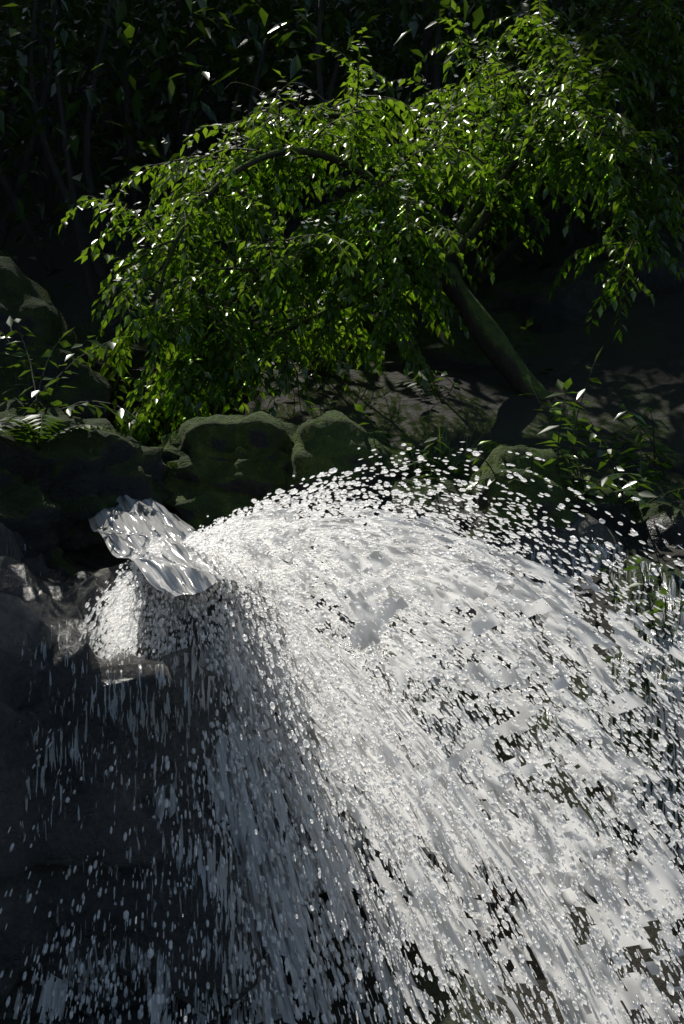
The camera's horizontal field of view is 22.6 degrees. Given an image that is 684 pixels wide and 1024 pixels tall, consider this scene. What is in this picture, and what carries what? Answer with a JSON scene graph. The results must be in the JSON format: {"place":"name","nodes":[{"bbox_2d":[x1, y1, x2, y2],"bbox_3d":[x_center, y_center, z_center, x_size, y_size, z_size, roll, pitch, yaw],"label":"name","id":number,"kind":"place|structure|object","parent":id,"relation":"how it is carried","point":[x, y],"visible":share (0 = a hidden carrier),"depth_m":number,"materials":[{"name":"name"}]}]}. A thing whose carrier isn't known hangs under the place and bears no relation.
{"place":"outdoors","nodes":[
{"label":"outdoors","id":0,"kind":"place"},
{"bbox_2d":[0,443,683,1023],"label":"water spray","id":1,"kind":"object","parent":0,"point":[140,581],"depth_m":4.80,"materials":[{"name":"white liquid"}]},
{"bbox_2d":[0,0,683,1023],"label":"ground","id":2,"kind":"structure","parent":0,"point":[638,370],"depth_m":7.35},
{"bbox_2d":[0,256,110,418],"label":"rock","id":3,"kind":"object","parent":2,"relation":"on","point":[27,301],"visible":0.35,"depth_m":6.82,"materials":[{"name":"grey stone"}]},
{"bbox_2d":[0,397,173,578],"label":"boulder","id":4,"kind":"object","parent":2,"relation":"on","point":[56,494],"visible":0.64,"depth_m":5.85,"materials":[{"name":"grey stone"}]},
{"bbox_2d":[0,413,134,450],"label":"fern","id":5,"kind":"object","parent":4,"relation":"on","point":[16,429],"visible":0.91,"depth_m":5.74,"materials":[{"name":"green plant"}]},
{"bbox_2d":[0,316,146,432],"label":"plant","id":6,"kind":"object","parent":4,"relation":"on","point":[70,410],"visible":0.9,"depth_m":6.00,"materials":[{"name":"green plant"}]},
{"bbox_2d":[0,522,260,1018],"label":"cliff rock","id":7,"kind":"object","parent":2,"relation":"on","point":[34,604],"visible":0.55,"depth_m":4.91,"materials":[{"name":"grey stone"}]},
{"bbox_2d":[48,997,261,1023],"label":"rock","id":8,"kind":"object","parent":2,"relation":"on","point":[92,1016],"visible":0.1,"depth_m":4.88,"materials":[{"name":"grey stone"}]},
{"bbox_2d":[13,491,683,1023],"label":"waterfall","id":9,"kind":"structure","parent":8,"relation":"on","point":[655,873],"depth_m":4.80,"materials":[{"name":"white liquid"}]},
{"bbox_2d":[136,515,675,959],"bbox_3d":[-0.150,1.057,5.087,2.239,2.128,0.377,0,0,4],"label":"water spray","id":10,"kind":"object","parent":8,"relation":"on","point":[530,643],"depth_m":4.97,"materials":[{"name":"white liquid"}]},
{"bbox_2d":[88,495,255,596],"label":"chute water","id":11,"kind":"structure","parent":2,"relation":"on","point":[124,524],"depth_m":5.28,"materials":[{"name":"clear liquid"}]},
{"bbox_2d":[72,303,299,427],"bbox_3d":[-0.862,-0.482,7.961,1.710,1.013,1.504,0,0,0],"label":"bank rock","id":12,"kind":"object","parent":2,"relation":"on","point":[88,326],"visible":0.07,"depth_m":7.42,"materials":[{"name":"stone"}]},
{"bbox_2d":[204,2,248,101],"bbox_3d":[-0.995,-15.746,13.509,18.338,25.747,17.936,0,0,0],"label":"tree","id":13,"kind":"object","parent":2,"relation":"on","point":[210,16],"visible":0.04,"depth_m":13.83,"materials":[{"name":"green plant"}]},
{"bbox_2d":[151,409,413,567],"bbox_3d":[-0.339,-0.063,6.514,1.108,0.672,1.156,0,0,-44],"label":"boulder","id":14,"kind":"object","parent":2,"relation":"on","point":[220,466],"visible":0.25,"depth_m":6.18,"materials":[{"name":"green stone"}]},
{"bbox_2d":[252,287,348,378],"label":"plant bank","id":15,"kind":"structure","parent":2,"relation":"on","point":[312,362],"depth_m":7.50,"materials":[{"name":"green plant"}]},
{"bbox_2d":[289,0,341,57],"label":"tree","id":16,"kind":"object","parent":2,"relation":"on","point":[312,8],"depth_m":15.74,"materials":[{"name":"green plant"}]},
{"bbox_2d":[0,0,683,357],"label":"forest understory stems","id":17,"kind":"object","parent":2,"relation":"on","point":[169,34],"visible":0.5,"depth_m":9.44,"materials":[{"name":"green plant"}]},
{"bbox_2d":[19,544,683,1023],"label":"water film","id":18,"kind":"object","parent":2,"relation":"on","point":[243,956],"depth_m":4.95,"materials":[{"name":"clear liquid"}]},
{"bbox_2d":[58,0,683,446],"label":"tree","id":19,"kind":"object","parent":2,"relation":"on","point":[568,124],"visible":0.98,"depth_m":7.10,"materials":[{"name":"green plant"}]},
{"bbox_2d":[230,288,551,369],"bbox_3d":[0.250,-0.661,8.266,2.229,0.910,1.524,0,0,0],"label":"bank rock","id":20,"kind":"object","parent":2,"relation":"on","point":[441,352],"visible":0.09,"depth_m":7.72,"materials":[{"name":"stone"}]},
{"bbox_2d":[408,315,554,386],"bbox_3d":[0.673,-0.671,7.491,0.470,0.543,0.882,0,0,30],"label":"plant","id":21,"kind":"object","parent":20,"relation":"on","point":[529,323],"depth_m":7.56,"materials":[{"name":"green plant"}]},
{"bbox_2d":[314,472,497,568],"bbox_3d":[0.357,0.129,6.296,0.802,0.550,0.853,0,0,45],"label":"dark rock","id":22,"kind":"object","parent":2,"relation":"on","point":[450,486],"visible":0.13,"depth_m":6.08,"materials":[{"name":"grey stone"}]},
{"bbox_2d":[284,410,391,517],"bbox_3d":[-0.025,-0.147,6.243,0.425,0.451,0.422,0,0,0],"label":"boulder","id":23,"kind":"object","parent":22,"relation":"on","point":[327,441],"visible":0.6,"depth_m":6.09,"materials":[{"name":"green stone"}]},
{"bbox_2d":[304,400,480,477],"bbox_3d":[0.272,-0.244,6.410,0.559,0.333,0.746,0,0,33],"label":"plant","id":24,"kind":"object","parent":22,"relation":"on","point":[359,407],"visible":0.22,"depth_m":6.31,"materials":[{"name":"green plant"}]},
{"bbox_2d":[401,432,498,484],"bbox_3d":[0.388,-0.176,6.242,0.452,0.253,0.407,0,0,0],"label":"plant","id":25,"kind":"object","parent":22,"relation":"on","point":[412,462],"visible":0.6,"depth_m":6.27,"materials":[{"name":"green plant"}]},
{"bbox_2d":[407,415,503,477],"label":"grass","id":26,"kind":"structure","parent":22,"relation":"on","point":[441,456],"depth_m":6.37,"materials":[{"name":"green plant"}]},
{"bbox_2d":[394,379,451,396],"bbox_3d":[0.239,-0.508,7.522,0.522,0.136,0.641,0,0,-32],"label":"fern","id":27,"kind":"object","parent":2,"relation":"on","point":[429,383],"visible":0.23,"depth_m":7.34,"materials":[{"name":"green plant"}]},
{"bbox_2d":[252,512,628,888],"bbox_3d":[0.281,1.094,6.107,3.027,2.204,2.006,0,0,-23],"label":"cliff rock","id":28,"kind":"object","parent":2,"relation":"on","point":[585,525],"visible":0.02,"depth_m":5.85,"materials":[{"name":"grey stone"}]},
{"bbox_2d":[428,854,523,926],"bbox_3d":[0.426,1.096,5.269,0.467,0.441,0.649,0,0,0],"label":"brown rock","id":29,"kind":"object","parent":2,"relation":"on","point":[495,894],"visible":0.06,"depth_m":4.97,"materials":[{"name":"stone"}]},
{"bbox_2d":[459,445,575,538],"bbox_3d":[0.645,0.002,6.213,0.432,0.490,0.573,0,0,-16],"label":"boulder","id":30,"kind":"object","parent":2,"relation":"on","point":[558,492],"visible":0.43,"depth_m":5.99,"materials":[{"name":"green stone"}]},
{"bbox_2d":[464,453,608,492],"bbox_3d":[0.703,-0.143,6.007,0.606,0.156,0.308,0,0,-30],"label":"plant","id":31,"kind":"object","parent":30,"relation":"on","point":[571,481],"visible":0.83,"depth_m":5.96,"materials":[{"name":"green plant"}]},
{"bbox_2d":[468,347,641,512],"bbox_3d":[0.771,-0.265,6.099,0.432,0.657,0.960,0,0,-14],"label":"plant","id":32,"kind":"object","parent":2,"relation":"on","point":[586,491],"visible":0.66,"depth_m":6.12,"materials":[{"name":"green plant"}]},
{"bbox_2d":[479,409,683,517],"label":"plant","id":33,"kind":"object","parent":2,"relation":"on","point":[627,488],"visible":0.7,"depth_m":6.30,"materials":[{"name":"green plant"}]},
{"bbox_2d":[536,556,683,863],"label":"cliff rock","id":34,"kind":"object","parent":2,"relation":"on","point":[666,570],"visible":0.12,"depth_m":5.21,"materials":[{"name":"grey stone"}]},
{"bbox_2d":[585,542,683,638],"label":"plant","id":35,"kind":"object","parent":34,"relation":"attached to","point":[660,604],"visible":0.53,"depth_m":5.32,"materials":[{"name":"green plant"}]},
{"bbox_2d":[572,404,675,485],"bbox_3d":[1.188,-0.286,6.700,0.714,0.502,0.738,0,0,-23],"label":"plant","id":36,"kind":"object","parent":2,"relation":"on","point":[630,455],"visible":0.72,"depth_m":6.58,"materials":[{"name":"green plant"}]},
{"bbox_2d":[567,477,683,547],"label":"dark rock","id":37,"kind":"object","parent":2,"relation":"on","point":[668,514],"visible":0.1,"depth_m":6.17,"materials":[{"name":"grey stone"}]}
]}

